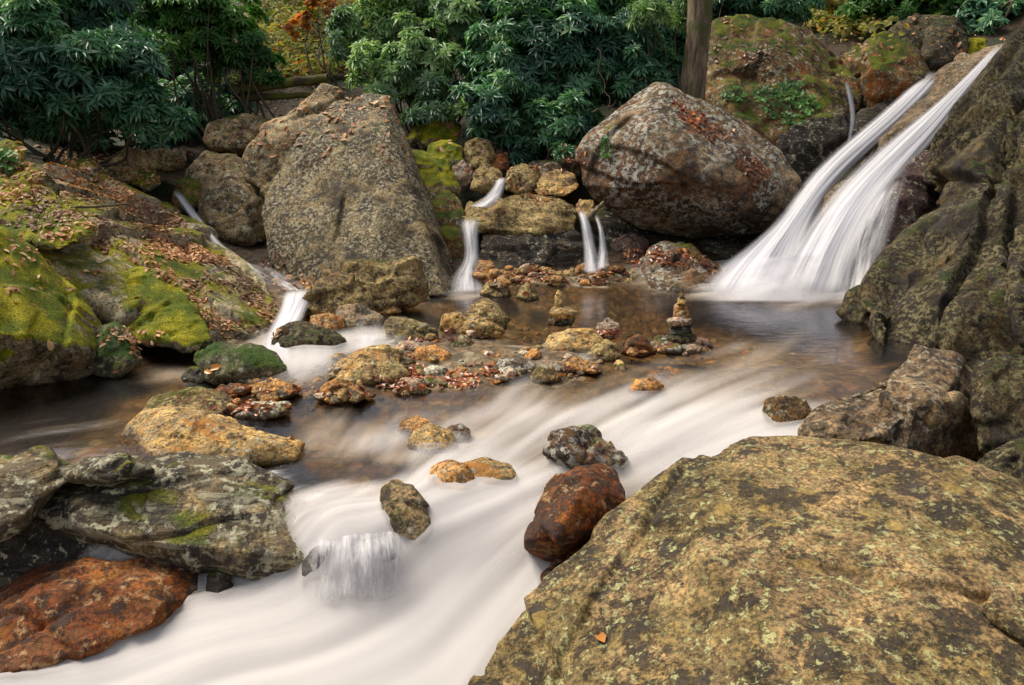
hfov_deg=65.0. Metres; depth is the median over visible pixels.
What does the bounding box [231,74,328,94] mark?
fallen log
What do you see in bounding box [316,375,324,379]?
pebble
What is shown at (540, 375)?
rock
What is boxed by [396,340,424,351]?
rock
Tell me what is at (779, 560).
boulder
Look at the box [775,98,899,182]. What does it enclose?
boulder
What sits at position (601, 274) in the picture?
pebble
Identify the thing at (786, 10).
rhododendron
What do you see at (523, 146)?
rhododendron
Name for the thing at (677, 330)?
cairn stone
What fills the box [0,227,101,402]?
boulder
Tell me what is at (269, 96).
fallen log
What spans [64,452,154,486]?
rock
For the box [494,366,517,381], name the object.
rock
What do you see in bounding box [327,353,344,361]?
pebble
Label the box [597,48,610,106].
twig
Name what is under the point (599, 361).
pebble
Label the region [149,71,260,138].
thicket
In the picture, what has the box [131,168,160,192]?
rock
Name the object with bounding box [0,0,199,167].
rhododendron
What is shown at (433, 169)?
boulder
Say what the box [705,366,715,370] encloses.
pebble
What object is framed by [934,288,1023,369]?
boulder
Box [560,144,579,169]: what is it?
rock
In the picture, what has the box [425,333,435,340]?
pebble
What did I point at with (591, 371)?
pebble
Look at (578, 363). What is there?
rock
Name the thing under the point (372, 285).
boulder
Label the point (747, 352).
pebble
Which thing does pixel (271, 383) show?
rock
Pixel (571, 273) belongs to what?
pebble
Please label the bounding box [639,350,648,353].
pebble
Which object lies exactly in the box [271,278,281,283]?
pebble
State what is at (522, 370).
pebble
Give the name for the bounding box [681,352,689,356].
pebble
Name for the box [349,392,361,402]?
pebble
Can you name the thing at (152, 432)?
boulder
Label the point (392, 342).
pebble
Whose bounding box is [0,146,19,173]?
creeper
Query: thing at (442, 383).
pebble
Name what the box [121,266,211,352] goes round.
boulder
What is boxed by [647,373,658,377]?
pebble
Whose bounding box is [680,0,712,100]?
tree
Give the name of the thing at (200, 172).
boulder
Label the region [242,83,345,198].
boulder
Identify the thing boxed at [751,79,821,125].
creeper
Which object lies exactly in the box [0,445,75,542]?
boulder
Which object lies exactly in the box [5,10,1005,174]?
fallen leaves
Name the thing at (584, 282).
pebble
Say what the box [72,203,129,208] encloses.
twig
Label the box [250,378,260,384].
pebble
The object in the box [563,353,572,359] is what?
pebble
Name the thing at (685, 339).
cairn stone
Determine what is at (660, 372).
pebble
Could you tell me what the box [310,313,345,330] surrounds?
rock
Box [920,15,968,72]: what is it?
boulder
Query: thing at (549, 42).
rhododendron
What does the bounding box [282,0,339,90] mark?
maple tree
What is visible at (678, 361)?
pebble
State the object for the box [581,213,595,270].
waterfall
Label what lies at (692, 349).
pebble
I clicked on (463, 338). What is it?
pebble
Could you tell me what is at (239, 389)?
pebble
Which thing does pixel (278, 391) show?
pebble
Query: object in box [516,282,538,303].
rock
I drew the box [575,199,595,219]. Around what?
rock
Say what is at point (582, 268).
pebble
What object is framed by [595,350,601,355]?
pebble
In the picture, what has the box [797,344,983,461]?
boulder
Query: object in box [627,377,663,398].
rock
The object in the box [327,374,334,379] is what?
pebble
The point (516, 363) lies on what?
rock
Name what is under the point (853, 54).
rock
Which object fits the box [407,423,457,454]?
rock
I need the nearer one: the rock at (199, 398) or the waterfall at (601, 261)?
the rock at (199, 398)
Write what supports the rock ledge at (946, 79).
on the ground at (362, 444)
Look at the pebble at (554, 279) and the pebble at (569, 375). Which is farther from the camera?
the pebble at (554, 279)
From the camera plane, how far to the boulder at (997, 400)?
4.00 m
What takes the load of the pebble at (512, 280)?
on the ground at (362, 444)
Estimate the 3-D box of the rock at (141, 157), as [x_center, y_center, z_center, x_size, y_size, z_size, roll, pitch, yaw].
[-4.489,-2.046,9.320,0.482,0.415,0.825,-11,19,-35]
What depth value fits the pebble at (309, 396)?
5.31 m
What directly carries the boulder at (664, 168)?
on the ground at (362, 444)
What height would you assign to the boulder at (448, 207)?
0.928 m
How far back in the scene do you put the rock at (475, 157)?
9.92 m
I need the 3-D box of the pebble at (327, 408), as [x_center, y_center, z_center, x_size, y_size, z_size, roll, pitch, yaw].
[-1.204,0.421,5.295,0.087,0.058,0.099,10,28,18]
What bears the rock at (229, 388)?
on the ground at (362, 444)
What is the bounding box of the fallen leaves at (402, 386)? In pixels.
[210,318,624,438]
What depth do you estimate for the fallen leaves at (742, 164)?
8.81 m
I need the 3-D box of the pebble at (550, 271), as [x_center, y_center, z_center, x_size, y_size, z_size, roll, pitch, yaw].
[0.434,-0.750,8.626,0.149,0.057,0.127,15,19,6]
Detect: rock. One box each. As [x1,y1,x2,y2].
[0,139,25,173]
[60,158,107,182]
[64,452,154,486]
[93,321,141,378]
[106,147,149,184]
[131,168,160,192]
[142,386,232,416]
[146,148,185,172]
[172,176,201,214]
[181,366,206,385]
[193,342,287,386]
[206,570,234,600]
[215,383,250,396]
[232,400,289,424]
[253,377,299,401]
[271,321,346,355]
[302,539,399,596]
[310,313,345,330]
[318,377,367,404]
[325,344,403,380]
[335,303,385,334]
[351,359,408,385]
[374,306,401,316]
[379,479,432,545]
[384,316,438,342]
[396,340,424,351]
[397,415,429,436]
[399,377,423,395]
[407,117,460,151]
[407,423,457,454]
[411,345,450,360]
[423,365,447,376]
[427,139,463,165]
[427,460,475,497]
[439,311,466,337]
[447,423,470,442]
[449,341,471,346]
[452,160,473,189]
[461,314,504,339]
[463,137,495,168]
[463,457,518,489]
[465,298,510,330]
[470,163,503,194]
[472,260,495,292]
[480,281,511,300]
[492,150,509,170]
[494,356,535,375]
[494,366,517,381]
[504,163,539,194]
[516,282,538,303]
[524,463,625,563]
[528,158,581,177]
[530,367,561,383]
[534,169,578,195]
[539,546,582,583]
[542,328,602,352]
[542,424,629,472]
[547,361,570,373]
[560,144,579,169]
[565,356,601,374]
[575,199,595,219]
[582,204,652,240]
[587,339,620,361]
[596,318,618,340]
[610,232,648,256]
[621,334,655,358]
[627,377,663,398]
[697,228,772,262]
[762,395,811,432]
[836,285,870,331]
[841,45,860,77]
[968,37,986,53]
[982,583,1023,642]
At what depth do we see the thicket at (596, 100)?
10.79 m
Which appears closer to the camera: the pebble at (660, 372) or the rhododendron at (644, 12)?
the pebble at (660, 372)
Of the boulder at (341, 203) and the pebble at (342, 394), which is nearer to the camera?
the pebble at (342, 394)
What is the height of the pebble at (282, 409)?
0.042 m
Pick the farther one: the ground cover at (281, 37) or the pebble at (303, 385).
the ground cover at (281, 37)
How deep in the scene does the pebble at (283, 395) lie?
5.12 m
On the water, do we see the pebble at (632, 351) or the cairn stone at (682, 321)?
the pebble at (632, 351)
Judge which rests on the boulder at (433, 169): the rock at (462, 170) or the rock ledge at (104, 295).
the rock at (462, 170)
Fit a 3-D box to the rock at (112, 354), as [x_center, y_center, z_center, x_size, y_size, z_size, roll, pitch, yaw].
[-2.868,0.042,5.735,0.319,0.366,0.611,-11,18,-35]
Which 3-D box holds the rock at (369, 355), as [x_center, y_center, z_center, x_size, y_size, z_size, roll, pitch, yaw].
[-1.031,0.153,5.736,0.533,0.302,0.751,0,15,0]
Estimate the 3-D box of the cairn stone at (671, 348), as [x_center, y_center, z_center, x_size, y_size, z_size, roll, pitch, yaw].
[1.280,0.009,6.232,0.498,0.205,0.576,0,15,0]
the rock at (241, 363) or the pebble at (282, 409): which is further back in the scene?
the rock at (241, 363)
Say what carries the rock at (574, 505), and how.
on the ground at (362, 444)
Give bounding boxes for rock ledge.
[0,140,279,354]
[801,42,1005,305]
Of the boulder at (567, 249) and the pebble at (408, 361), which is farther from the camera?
the boulder at (567, 249)
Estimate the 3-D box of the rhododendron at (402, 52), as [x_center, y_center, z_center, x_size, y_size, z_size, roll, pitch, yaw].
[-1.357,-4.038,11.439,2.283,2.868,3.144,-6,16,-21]
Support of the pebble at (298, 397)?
on the ground at (362, 444)
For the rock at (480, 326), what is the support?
on the ground at (362, 444)
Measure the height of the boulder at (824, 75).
2.079 m
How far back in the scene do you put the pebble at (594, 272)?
8.62 m
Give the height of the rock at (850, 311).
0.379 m
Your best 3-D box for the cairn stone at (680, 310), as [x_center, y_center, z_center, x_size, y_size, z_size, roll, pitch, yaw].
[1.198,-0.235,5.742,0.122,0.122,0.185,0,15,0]
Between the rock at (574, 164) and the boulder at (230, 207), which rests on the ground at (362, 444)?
the boulder at (230, 207)
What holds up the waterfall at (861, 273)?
on the boulder at (923, 272)
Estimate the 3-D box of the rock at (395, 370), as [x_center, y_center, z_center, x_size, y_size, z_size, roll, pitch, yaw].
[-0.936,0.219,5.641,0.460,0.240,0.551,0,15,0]
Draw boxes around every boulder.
[0,163,95,249]
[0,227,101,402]
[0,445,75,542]
[0,518,113,588]
[0,557,206,682]
[35,451,308,584]
[119,405,304,467]
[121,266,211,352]
[184,150,260,194]
[197,173,265,245]
[203,113,271,154]
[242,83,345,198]
[261,93,454,297]
[301,256,429,316]
[412,149,460,193]
[426,179,466,257]
[462,193,576,235]
[468,435,1023,684]
[480,229,594,268]
[575,82,801,238]
[639,240,743,302]
[705,14,862,145]
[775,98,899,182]
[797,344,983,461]
[840,149,937,286]
[856,31,932,107]
[857,26,1023,359]
[888,13,941,50]
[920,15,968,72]
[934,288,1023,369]
[970,354,1023,454]
[977,436,1023,481]
[1003,223,1023,348]
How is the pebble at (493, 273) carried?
on the rock at (485, 266)
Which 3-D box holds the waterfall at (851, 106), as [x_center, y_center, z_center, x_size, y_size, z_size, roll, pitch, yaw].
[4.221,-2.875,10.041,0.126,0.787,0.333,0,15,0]
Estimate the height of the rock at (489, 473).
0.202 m
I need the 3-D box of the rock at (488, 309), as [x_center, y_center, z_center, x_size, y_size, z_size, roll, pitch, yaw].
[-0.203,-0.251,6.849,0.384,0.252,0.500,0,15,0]
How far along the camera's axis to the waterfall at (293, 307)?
6.55 m
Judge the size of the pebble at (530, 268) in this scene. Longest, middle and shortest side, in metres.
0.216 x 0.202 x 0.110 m
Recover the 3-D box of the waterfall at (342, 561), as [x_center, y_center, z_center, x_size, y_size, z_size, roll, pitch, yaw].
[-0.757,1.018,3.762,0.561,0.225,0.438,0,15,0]
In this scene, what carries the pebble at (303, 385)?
on the ground at (362, 444)
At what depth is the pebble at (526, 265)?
8.64 m
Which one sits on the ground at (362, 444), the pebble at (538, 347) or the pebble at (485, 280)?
the pebble at (538, 347)
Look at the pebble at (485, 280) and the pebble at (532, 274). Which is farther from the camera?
the pebble at (532, 274)
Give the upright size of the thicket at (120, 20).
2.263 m
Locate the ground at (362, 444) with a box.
[0,0,1023,506]
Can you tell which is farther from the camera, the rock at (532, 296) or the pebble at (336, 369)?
the rock at (532, 296)
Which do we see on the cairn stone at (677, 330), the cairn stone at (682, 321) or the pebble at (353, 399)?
the cairn stone at (682, 321)
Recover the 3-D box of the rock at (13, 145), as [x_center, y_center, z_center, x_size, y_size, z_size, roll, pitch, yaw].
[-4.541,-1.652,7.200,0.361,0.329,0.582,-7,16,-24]
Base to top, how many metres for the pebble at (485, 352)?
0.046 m
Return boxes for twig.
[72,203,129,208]
[591,104,613,112]
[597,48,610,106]
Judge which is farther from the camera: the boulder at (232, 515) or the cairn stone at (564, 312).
the cairn stone at (564, 312)
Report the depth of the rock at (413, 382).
5.29 m
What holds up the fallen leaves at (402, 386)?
on the ground at (362, 444)
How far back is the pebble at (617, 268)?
8.70 m
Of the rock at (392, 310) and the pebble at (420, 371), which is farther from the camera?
the rock at (392, 310)
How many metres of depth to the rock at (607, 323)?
6.40 m
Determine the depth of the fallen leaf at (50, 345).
5.20 m
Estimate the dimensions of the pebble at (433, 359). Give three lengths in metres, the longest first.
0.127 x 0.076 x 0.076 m
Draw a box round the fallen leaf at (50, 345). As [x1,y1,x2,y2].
[47,339,53,350]
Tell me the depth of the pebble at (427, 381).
5.38 m
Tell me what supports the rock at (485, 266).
on the water
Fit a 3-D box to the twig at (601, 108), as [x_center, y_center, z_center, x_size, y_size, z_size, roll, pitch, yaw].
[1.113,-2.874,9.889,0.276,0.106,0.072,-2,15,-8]
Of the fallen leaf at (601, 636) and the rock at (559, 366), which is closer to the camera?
the fallen leaf at (601, 636)
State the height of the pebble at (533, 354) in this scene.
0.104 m
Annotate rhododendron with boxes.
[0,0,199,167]
[124,0,287,156]
[274,0,846,76]
[322,0,495,133]
[430,0,683,158]
[509,136,580,168]
[621,0,687,90]
[712,0,826,26]
[833,0,1023,27]
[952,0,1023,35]
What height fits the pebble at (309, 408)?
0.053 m
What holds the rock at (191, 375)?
on the ground at (362, 444)
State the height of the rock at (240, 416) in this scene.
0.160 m
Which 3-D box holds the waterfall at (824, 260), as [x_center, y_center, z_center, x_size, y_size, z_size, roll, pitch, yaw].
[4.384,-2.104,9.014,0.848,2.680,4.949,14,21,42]
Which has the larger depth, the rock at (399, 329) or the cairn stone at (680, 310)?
the rock at (399, 329)
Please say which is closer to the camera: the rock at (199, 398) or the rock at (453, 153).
the rock at (199, 398)
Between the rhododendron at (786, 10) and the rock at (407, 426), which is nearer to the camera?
the rock at (407, 426)
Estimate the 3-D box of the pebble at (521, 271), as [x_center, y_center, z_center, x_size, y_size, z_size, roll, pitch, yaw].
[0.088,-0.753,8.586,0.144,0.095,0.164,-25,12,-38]
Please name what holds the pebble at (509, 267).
on the water
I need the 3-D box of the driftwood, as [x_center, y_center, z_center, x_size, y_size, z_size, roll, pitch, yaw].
[0.916,-1.452,8.903,0.075,0.215,0.358,14,20,41]
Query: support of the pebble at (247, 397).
on the ground at (362, 444)
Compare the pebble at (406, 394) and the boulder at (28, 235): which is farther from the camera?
the boulder at (28, 235)
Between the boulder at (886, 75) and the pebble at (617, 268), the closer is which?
the pebble at (617, 268)
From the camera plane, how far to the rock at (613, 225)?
9.46 m
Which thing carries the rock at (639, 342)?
on the ground at (362, 444)
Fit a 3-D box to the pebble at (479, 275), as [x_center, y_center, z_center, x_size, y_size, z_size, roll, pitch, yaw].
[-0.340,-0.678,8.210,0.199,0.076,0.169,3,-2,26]
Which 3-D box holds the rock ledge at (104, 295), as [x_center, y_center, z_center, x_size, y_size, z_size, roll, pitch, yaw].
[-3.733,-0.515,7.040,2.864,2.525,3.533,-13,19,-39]
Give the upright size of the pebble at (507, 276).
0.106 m
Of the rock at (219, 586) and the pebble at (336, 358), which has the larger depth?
the pebble at (336, 358)
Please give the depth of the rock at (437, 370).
5.50 m
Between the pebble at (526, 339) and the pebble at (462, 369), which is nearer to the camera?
the pebble at (462, 369)
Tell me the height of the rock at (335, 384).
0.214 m
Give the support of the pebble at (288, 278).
on the ground at (362, 444)
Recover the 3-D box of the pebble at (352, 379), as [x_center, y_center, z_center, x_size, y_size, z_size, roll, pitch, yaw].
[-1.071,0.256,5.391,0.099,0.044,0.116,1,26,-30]
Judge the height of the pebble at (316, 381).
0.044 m
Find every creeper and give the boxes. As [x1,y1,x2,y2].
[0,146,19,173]
[600,135,610,158]
[719,85,747,102]
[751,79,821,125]
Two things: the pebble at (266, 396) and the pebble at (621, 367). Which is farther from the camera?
the pebble at (621, 367)
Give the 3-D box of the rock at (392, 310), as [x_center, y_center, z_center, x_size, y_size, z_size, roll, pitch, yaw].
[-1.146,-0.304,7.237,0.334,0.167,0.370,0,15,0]
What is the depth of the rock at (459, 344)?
6.02 m
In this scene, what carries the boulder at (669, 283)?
on the ground at (362, 444)
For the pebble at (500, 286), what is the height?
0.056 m
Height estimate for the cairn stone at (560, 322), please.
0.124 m
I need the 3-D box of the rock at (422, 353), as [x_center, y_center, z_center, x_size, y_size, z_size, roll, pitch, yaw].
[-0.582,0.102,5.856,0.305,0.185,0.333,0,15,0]
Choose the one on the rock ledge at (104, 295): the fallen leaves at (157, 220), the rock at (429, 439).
the fallen leaves at (157, 220)
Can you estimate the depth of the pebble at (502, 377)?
5.43 m
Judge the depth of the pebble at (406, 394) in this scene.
5.26 m
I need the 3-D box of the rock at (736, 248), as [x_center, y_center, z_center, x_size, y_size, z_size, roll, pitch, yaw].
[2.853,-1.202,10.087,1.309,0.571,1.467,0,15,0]
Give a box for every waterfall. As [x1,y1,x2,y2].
[177,195,221,246]
[265,292,305,363]
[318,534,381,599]
[358,336,375,347]
[459,223,474,289]
[477,179,502,206]
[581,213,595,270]
[596,218,604,267]
[719,82,930,289]
[784,55,993,290]
[846,84,853,141]
[855,194,883,285]
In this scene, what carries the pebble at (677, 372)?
on the ground at (362, 444)
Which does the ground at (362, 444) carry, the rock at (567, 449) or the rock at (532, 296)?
the rock at (567, 449)
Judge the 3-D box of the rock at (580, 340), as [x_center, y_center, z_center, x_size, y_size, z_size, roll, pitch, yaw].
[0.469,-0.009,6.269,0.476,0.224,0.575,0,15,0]
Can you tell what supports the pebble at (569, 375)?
on the ground at (362, 444)
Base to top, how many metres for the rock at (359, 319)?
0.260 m
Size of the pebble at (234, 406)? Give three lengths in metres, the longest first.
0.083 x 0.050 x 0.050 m
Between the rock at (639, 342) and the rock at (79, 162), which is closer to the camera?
the rock at (639, 342)
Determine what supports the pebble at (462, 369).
on the ground at (362, 444)
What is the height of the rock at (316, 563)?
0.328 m
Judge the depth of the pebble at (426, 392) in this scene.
5.30 m
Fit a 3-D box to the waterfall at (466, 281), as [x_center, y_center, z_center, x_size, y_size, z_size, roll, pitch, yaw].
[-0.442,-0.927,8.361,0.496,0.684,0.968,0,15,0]
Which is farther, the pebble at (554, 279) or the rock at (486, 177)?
the rock at (486, 177)
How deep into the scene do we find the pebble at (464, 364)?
5.63 m
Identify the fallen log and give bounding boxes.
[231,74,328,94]
[238,92,310,101]
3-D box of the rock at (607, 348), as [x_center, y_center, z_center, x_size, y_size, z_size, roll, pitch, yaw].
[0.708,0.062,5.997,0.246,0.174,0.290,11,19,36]
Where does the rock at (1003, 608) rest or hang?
on the boulder at (779, 560)
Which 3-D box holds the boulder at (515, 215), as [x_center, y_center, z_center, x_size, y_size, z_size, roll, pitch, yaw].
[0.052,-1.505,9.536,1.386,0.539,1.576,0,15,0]
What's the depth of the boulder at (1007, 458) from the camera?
3.75 m
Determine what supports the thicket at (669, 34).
on the ground at (362, 444)
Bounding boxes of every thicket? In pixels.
[2,84,200,152]
[104,0,236,80]
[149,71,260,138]
[422,11,605,86]
[470,90,621,164]
[569,0,686,93]
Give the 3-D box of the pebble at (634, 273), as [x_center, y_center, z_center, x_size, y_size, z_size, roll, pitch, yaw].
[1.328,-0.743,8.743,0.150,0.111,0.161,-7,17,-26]
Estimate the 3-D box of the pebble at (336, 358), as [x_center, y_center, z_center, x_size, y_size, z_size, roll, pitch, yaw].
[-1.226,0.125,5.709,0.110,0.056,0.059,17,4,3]
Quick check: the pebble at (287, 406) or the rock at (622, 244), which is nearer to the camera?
the pebble at (287, 406)
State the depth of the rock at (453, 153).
9.84 m
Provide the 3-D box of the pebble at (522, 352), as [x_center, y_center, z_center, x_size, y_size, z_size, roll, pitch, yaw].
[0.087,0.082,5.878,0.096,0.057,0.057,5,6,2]
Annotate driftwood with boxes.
[585,201,604,221]
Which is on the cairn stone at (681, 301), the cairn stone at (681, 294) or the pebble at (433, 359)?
the cairn stone at (681, 294)
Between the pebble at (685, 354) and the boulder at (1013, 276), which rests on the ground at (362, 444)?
the boulder at (1013, 276)
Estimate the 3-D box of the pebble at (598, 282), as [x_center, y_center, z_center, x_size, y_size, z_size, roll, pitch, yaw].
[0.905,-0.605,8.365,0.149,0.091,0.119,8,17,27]
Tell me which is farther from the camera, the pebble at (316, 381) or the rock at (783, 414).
the pebble at (316, 381)
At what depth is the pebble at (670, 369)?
5.89 m
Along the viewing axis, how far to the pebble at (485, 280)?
8.13 m
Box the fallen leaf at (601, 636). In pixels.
[594,632,605,642]
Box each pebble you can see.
[227,403,237,409]
[233,398,241,403]
[234,386,244,392]
[238,394,252,399]
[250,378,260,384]
[260,394,272,400]
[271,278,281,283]
[272,392,279,399]
[276,389,284,394]
[278,392,287,397]
[278,406,286,413]
[280,403,291,409]
[284,275,295,281]
[292,393,302,400]
[299,382,307,388]
[302,392,313,399]
[303,404,314,411]
[312,378,324,384]
[314,392,324,399]
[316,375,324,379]
[323,404,334,411]
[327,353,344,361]
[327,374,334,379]
[330,394,341,403]
[332,356,342,360]
[332,367,342,372]
[337,388,348,401]
[345,376,356,384]
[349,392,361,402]
[356,395,362,400]
[386,340,397,344]
[401,390,410,398]
[403,359,415,364]
[404,352,411,357]
[415,368,423,375]
[422,389,430,395]
[423,377,435,386]
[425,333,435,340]
[428,355,438,362]
[438,380,447,385]
[455,334,471,342]
[455,366,467,372]
[457,362,466,366]
[465,330,475,335]
[471,272,486,279]
[481,278,490,283]
[482,350,493,354]
[488,268,498,277]
[489,283,497,287]
[490,331,501,338]
[495,284,504,288]
[496,277,511,286]
[499,374,507,380]
[500,274,512,279]
[503,271,513,275]
[504,265,513,269]
[507,369,515,375]
[509,277,522,283]
[515,267,526,274]
[516,371,523,377]
[517,350,527,354]
[518,263,529,268]
[518,368,526,373]
[522,336,531,343]
[524,348,540,359]
[525,265,538,274]
[528,272,539,276]
[532,345,543,348]
[539,267,551,272]
[545,275,562,284]
[548,269,556,274]
[563,270,575,276]
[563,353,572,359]
[567,373,572,378]
[574,263,587,273]
[579,279,589,285]
[586,368,598,373]
[587,268,601,274]
[591,279,605,285]
[594,271,606,277]
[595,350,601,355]
[595,359,604,363]
[609,265,625,272]
[613,360,623,365]
[614,364,626,371]
[626,347,638,356]
[628,269,640,278]
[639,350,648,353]
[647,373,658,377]
[651,370,664,375]
[657,345,666,354]
[663,366,674,372]
[671,369,683,374]
[672,359,686,364]
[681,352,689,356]
[686,344,702,354]
[699,346,712,355]
[705,361,717,364]
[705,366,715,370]
[742,350,751,355]
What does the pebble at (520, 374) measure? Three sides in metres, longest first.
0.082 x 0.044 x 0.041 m
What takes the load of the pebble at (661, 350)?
on the water
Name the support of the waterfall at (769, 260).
on the rock ledge at (946, 79)
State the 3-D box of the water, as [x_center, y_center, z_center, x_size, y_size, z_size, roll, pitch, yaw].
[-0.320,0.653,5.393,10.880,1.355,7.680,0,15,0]
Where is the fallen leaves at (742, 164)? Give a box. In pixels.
[477,50,796,295]
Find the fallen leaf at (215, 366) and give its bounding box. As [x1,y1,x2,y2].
[210,363,220,370]
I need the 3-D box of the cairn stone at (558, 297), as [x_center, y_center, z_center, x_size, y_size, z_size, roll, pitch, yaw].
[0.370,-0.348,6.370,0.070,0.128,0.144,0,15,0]
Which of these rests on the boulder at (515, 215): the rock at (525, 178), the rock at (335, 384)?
the rock at (525, 178)
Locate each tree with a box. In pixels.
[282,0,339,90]
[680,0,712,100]
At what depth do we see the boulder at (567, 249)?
8.79 m
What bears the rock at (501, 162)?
on the rock at (486, 177)
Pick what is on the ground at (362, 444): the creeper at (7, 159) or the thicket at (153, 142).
the thicket at (153, 142)
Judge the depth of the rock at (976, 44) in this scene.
11.80 m
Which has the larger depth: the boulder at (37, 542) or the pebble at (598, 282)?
the pebble at (598, 282)
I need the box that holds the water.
[0,266,867,684]
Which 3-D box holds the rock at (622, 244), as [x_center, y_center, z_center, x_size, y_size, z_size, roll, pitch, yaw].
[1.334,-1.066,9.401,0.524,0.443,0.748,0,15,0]
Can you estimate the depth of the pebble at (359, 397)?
5.09 m
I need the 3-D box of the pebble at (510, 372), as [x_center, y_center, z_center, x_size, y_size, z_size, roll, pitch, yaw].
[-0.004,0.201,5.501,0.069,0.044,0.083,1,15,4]
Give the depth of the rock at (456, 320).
6.42 m
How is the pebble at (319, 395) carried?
on the water
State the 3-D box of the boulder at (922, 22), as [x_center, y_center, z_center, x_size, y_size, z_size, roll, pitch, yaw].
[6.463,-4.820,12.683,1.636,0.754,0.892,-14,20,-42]
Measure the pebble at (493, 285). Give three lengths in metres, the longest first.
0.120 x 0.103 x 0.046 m
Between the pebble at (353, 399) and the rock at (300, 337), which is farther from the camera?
the rock at (300, 337)
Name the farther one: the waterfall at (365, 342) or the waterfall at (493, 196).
the waterfall at (493, 196)
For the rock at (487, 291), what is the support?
on the ground at (362, 444)
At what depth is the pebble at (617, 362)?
5.80 m
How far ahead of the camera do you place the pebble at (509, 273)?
8.50 m
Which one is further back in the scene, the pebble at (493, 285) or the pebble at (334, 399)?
the pebble at (493, 285)
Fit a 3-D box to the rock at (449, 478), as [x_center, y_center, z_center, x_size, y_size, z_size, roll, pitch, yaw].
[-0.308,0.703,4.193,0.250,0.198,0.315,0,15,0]
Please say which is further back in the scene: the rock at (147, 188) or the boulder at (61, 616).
the rock at (147, 188)
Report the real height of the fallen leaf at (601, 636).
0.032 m
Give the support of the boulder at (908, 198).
on the ground at (362, 444)
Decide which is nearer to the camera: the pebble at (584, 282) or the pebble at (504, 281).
the pebble at (504, 281)
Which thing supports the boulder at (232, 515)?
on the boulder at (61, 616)
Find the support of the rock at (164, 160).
on the rock at (141, 157)
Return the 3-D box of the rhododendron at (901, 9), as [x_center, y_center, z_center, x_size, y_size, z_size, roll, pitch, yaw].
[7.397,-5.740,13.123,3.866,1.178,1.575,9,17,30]
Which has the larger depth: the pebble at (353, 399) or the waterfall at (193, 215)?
the waterfall at (193, 215)
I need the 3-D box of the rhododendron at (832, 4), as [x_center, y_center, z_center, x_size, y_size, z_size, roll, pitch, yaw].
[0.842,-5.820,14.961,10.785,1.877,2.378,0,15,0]
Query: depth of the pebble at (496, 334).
6.39 m
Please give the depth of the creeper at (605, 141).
8.95 m
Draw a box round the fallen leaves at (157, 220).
[0,144,315,372]
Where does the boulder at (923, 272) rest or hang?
on the ground at (362, 444)
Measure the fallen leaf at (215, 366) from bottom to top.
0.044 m
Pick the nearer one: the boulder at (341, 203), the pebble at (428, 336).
the pebble at (428, 336)
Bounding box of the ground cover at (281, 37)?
[215,0,908,83]
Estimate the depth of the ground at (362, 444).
5.71 m
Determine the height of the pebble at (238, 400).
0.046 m
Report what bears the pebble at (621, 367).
on the ground at (362, 444)
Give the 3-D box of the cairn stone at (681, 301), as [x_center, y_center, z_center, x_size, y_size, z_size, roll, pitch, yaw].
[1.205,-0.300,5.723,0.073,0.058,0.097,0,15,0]
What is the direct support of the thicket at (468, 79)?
on the ground at (362, 444)
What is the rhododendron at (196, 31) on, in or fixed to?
on the ground at (362, 444)
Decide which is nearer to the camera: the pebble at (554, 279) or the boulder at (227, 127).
the pebble at (554, 279)
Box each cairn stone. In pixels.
[548,316,574,326]
[549,306,577,318]
[554,290,562,307]
[650,335,713,356]
[667,316,691,326]
[667,333,696,344]
[669,325,691,334]
[673,303,688,317]
[677,297,686,304]
[679,291,683,298]
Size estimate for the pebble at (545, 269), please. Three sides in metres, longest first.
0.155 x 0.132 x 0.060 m
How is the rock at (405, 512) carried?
in the water
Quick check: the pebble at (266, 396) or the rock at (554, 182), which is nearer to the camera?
the pebble at (266, 396)
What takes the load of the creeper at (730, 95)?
on the boulder at (824, 75)
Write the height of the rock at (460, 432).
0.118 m
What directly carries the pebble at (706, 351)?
on the water
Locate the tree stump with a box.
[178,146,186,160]

